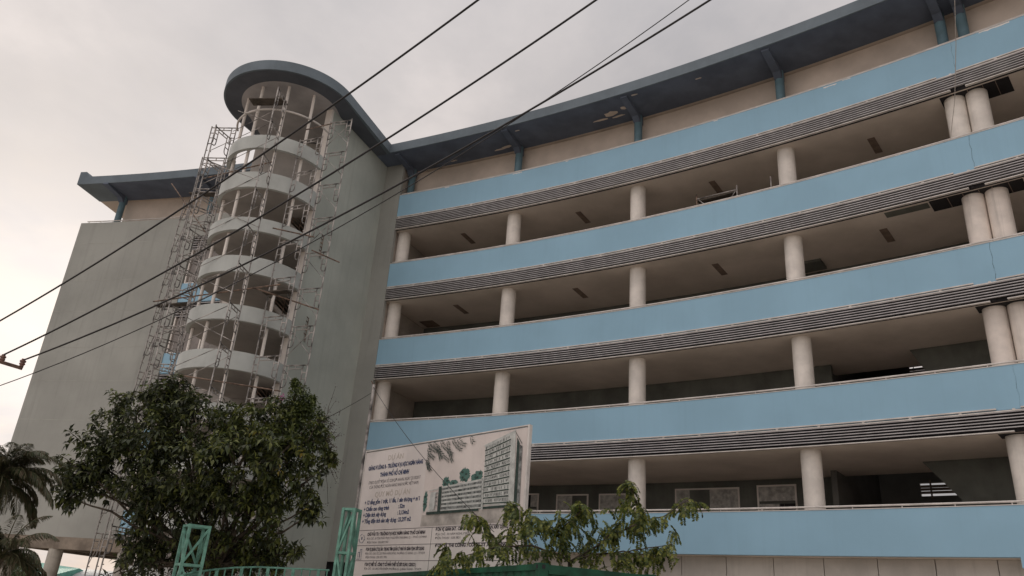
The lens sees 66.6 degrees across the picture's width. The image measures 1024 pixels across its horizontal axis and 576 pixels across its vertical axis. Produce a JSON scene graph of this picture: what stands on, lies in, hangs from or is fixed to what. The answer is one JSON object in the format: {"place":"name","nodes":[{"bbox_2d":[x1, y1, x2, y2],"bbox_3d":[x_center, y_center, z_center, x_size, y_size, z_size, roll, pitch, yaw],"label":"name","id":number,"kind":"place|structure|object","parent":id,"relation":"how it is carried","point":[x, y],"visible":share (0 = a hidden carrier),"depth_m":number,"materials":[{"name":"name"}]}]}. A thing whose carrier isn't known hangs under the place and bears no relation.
{"place":"outdoors","nodes":[
{"label":"outdoors","id":0,"kind":"place"},
{"bbox_2d":[0,0,956,570],"label":"sky","id":1,"kind":"structure","parent":0,"point":[94,87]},
{"label":"yard paving","id":2,"kind":"structure","parent":0,"visible":0},
{"bbox_2d":[0,354,25,369],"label":"utility pole","id":3,"kind":"object","parent":2,"relation":"on","point":[19,367],"visible":1,"depth_m":17.91,"materials":[{"name":"metal"}]},
{"bbox_2d":[0,0,478,320],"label":"cable","id":4,"kind":"object","parent":3,"relation":"attached to","point":[321,113],"visible":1,"depth_m":15.21,"materials":[{"name":"black rubber"}]},
{"bbox_2d":[4,0,596,354],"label":"cable","id":5,"kind":"object","parent":3,"relation":"attached to","point":[411,123],"visible":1,"depth_m":15.12,"materials":[{"name":"black rubber"}]},
{"bbox_2d":[0,0,688,385],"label":"cable","id":6,"kind":"object","parent":3,"relation":"attached to","point":[360,214],"visible":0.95,"depth_m":17.34,"materials":[{"name":"black rubber"}]},
{"bbox_2d":[23,0,710,359],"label":"cable","id":7,"kind":"object","parent":3,"relation":"attached to","point":[527,111],"visible":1,"depth_m":15.11,"materials":[{"name":"black rubber"}]},
{"bbox_2d":[0,515,59,575],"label":"palm tree","id":8,"kind":"object","parent":2,"relation":"on","point":[18,558],"visible":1,"depth_m":16.27,"materials":[{"name":"green plant"}]},
{"bbox_2d":[0,442,68,528],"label":"palm tree","id":9,"kind":"object","parent":2,"relation":"on","point":[23,473],"visible":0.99,"depth_m":18.00,"materials":[{"name":"green plant"}]},
{"bbox_2d":[84,126,280,575],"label":"scaffold tower","id":10,"kind":"structure","parent":2,"relation":"on","point":[193,194],"depth_m":30.69,"materials":[{"name":"metal"}]},
{"bbox_2d":[172,523,211,575],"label":"lattice post","id":11,"kind":"object","parent":2,"relation":"on","point":[184,542],"visible":1,"depth_m":17.73,"materials":[{"name":"green metal"}]},
{"bbox_2d":[46,370,338,575],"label":"broadleaf tree","id":12,"kind":"object","parent":2,"relation":"on","point":[172,410],"visible":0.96,"depth_m":19.27,"materials":[{"name":"green plant"}]},
{"bbox_2d":[98,86,322,575],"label":"scaffold tower","id":13,"kind":"structure","parent":2,"relation":"on","point":[276,101],"depth_m":28.18,"materials":[{"name":"metal"}]},
{"bbox_2d":[243,119,352,575],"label":"scaffold tower","id":14,"kind":"structure","parent":2,"relation":"on","point":[321,287],"depth_m":29.54,"materials":[{"name":"metal"}]},
{"bbox_2d":[332,507,361,575],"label":"lattice post","id":15,"kind":"object","parent":2,"relation":"on","point":[350,520],"visible":1,"depth_m":18.19,"materials":[{"name":"green metal"}]},
{"bbox_2d":[349,381,374,562],"bbox_3d":[-4.972,7.163,24.607,0.100,8.781,0.175,-18,-32,42],"label":"metal pole","id":16,"kind":"object","parent":2,"relation":"on","point":[365,447],"visible":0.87,"depth_m":25.40,"materials":[{"name":"metal"}]},
{"bbox_2d":[373,387,493,531],"bbox_3d":[-2.528,4.314,21.550,0.016,5.189,9.098,17,-26,-26],"label":"wire","id":17,"kind":"object","parent":16,"relation":"attached to","point":[427,462],"visible":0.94,"depth_m":20.73,"materials":[{"name":"black metal"}]},
{"bbox_2d":[351,424,532,575],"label":"billboard","id":18,"kind":"object","parent":2,"relation":"on","point":[413,507],"visible":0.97,"depth_m":21.07,"materials":[{"name":"plastic"}]},
{"bbox_2d":[362,562,655,575],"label":"canopy","id":19,"kind":"object","parent":2,"relation":"on","point":[541,569],"visible":0.84,"depth_m":14.09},
{"bbox_2d":[0,0,1023,575],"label":"university building","id":20,"kind":"structure","parent":2,"relation":"on","point":[594,296],"depth_m":28.66,"materials":[{"name":"blue paint"}]},
{"bbox_2d":[147,375,198,426],"bbox_3d":[-12.046,4.941,34.450,9.456,2.563,0.308,-4,-25,19],"label":"bay window","id":21,"kind":"structure","parent":20,"relation":"in","point":[197,390],"depth_m":35.91,"materials":[{"name":"white paint"}]},
{"bbox_2d":[166,301,219,352],"bbox_3d":[-11.802,1.641,35.868,9.456,2.563,0.308,-4,-25,19],"label":"bay window","id":22,"kind":"structure","parent":20,"relation":"in","point":[196,342],"depth_m":37.00,"materials":[{"name":"white paint"}]},
{"bbox_2d":[184,236,219,282],"bbox_3d":[-11.559,-1.659,37.286,9.456,2.563,0.308,-4,-25,19],"label":"bay window","id":23,"kind":"structure","parent":20,"relation":"in","point":[191,267],"depth_m":38.62,"materials":[{"name":"white paint"}]},
{"bbox_2d":[528,493,538,512],"bbox_3d":[0.427,9.875,32.551,1.405,2.520,0.051,-8,-26,26],"label":"window","id":24,"kind":"structure","parent":20,"relation":"in","point":[533,498],"depth_m":32.70,"materials":[{"name":"grey glass"}]},
{"bbox_2d":[556,494,588,512],"bbox_3d":[2.423,9.286,31.663,1.435,1.770,0.051,-9,-26,28],"label":"window","id":25,"kind":"structure","parent":20,"relation":"in","point":[570,499],"depth_m":31.94,"materials":[{"name":"grey glass"}]},
{"bbox_2d":[598,493,627,512],"bbox_3d":[4.014,9.031,30.797,1.288,1.770,0.051,-9,-27,29],"label":"window","id":26,"kind":"structure","parent":20,"relation":"in","point":[610,501],"depth_m":31.09,"materials":[{"name":"grey glass"}]},
{"bbox_2d":[675,487,740,511],"bbox_3d":[7.240,8.534,28.869,2.489,2.200,0.057,-11,-27,31],"label":"window","id":27,"kind":"structure","parent":20,"relation":"in","point":[726,497],"depth_m":29.02,"materials":[{"name":"grey glass"}]},
{"bbox_2d":[696,185,738,204],"bbox_3d":[7.667,-2.596,28.586,1.592,1.919,0.869,-12,-28,33],"label":"trestle","id":28,"kind":"object","parent":20,"relation":"on","point":[719,197],"visible":0.41,"depth_m":28.60,"materials":[{"name":"metal"}]},
{"bbox_2d":[756,484,797,510],"bbox_3d":[9.387,8.271,27.433,1.405,2.640,0.051,-12,-28,33],"label":"window","id":29,"kind":"structure","parent":20,"relation":"in","point":[784,492],"depth_m":27.78,"materials":[{"name":"grey glass"}]},
{"bbox_2d":[950,0,955,138],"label":"rope","id":30,"kind":"object","parent":20,"relation":"hanging from","point":[955,70],"visible":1,"depth_m":23.11,"materials":[{"name":"black"}]},
{"bbox_2d":[427,480,710,575],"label":"pinnate tree","id":31,"kind":"object","parent":2,"relation":"on","point":[637,527],"visible":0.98,"depth_m":16.55,"materials":[{"name":"green plant"}]},
{"label":"ground","id":32,"kind":"structure","parent":0,"visible":0},
{"bbox_2d":[24,563,82,575],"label":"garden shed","id":33,"kind":"structure","parent":32,"relation":"on","point":[66,571],"depth_m":57.56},
{"bbox_2d":[73,569,112,575],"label":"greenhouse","id":34,"kind":"object","parent":32,"relation":"on","point":[89,572],"visible":0.06,"depth_m":58.47,"materials":[{"name":"white"}]},
{"bbox_3d":[-5.970,8.172,17.300,2.954,1.000,1.791,4,-23,0],"label":"low wall","id":35,"kind":"object","parent":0,"visible":0},
{"bbox_2d":[180,566,328,575],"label":"railing","id":36,"kind":"object","parent":35,"relation":"on","point":[259,567],"visible":1,"depth_m":18.69,"materials":[{"name":"metal"}]}
]}

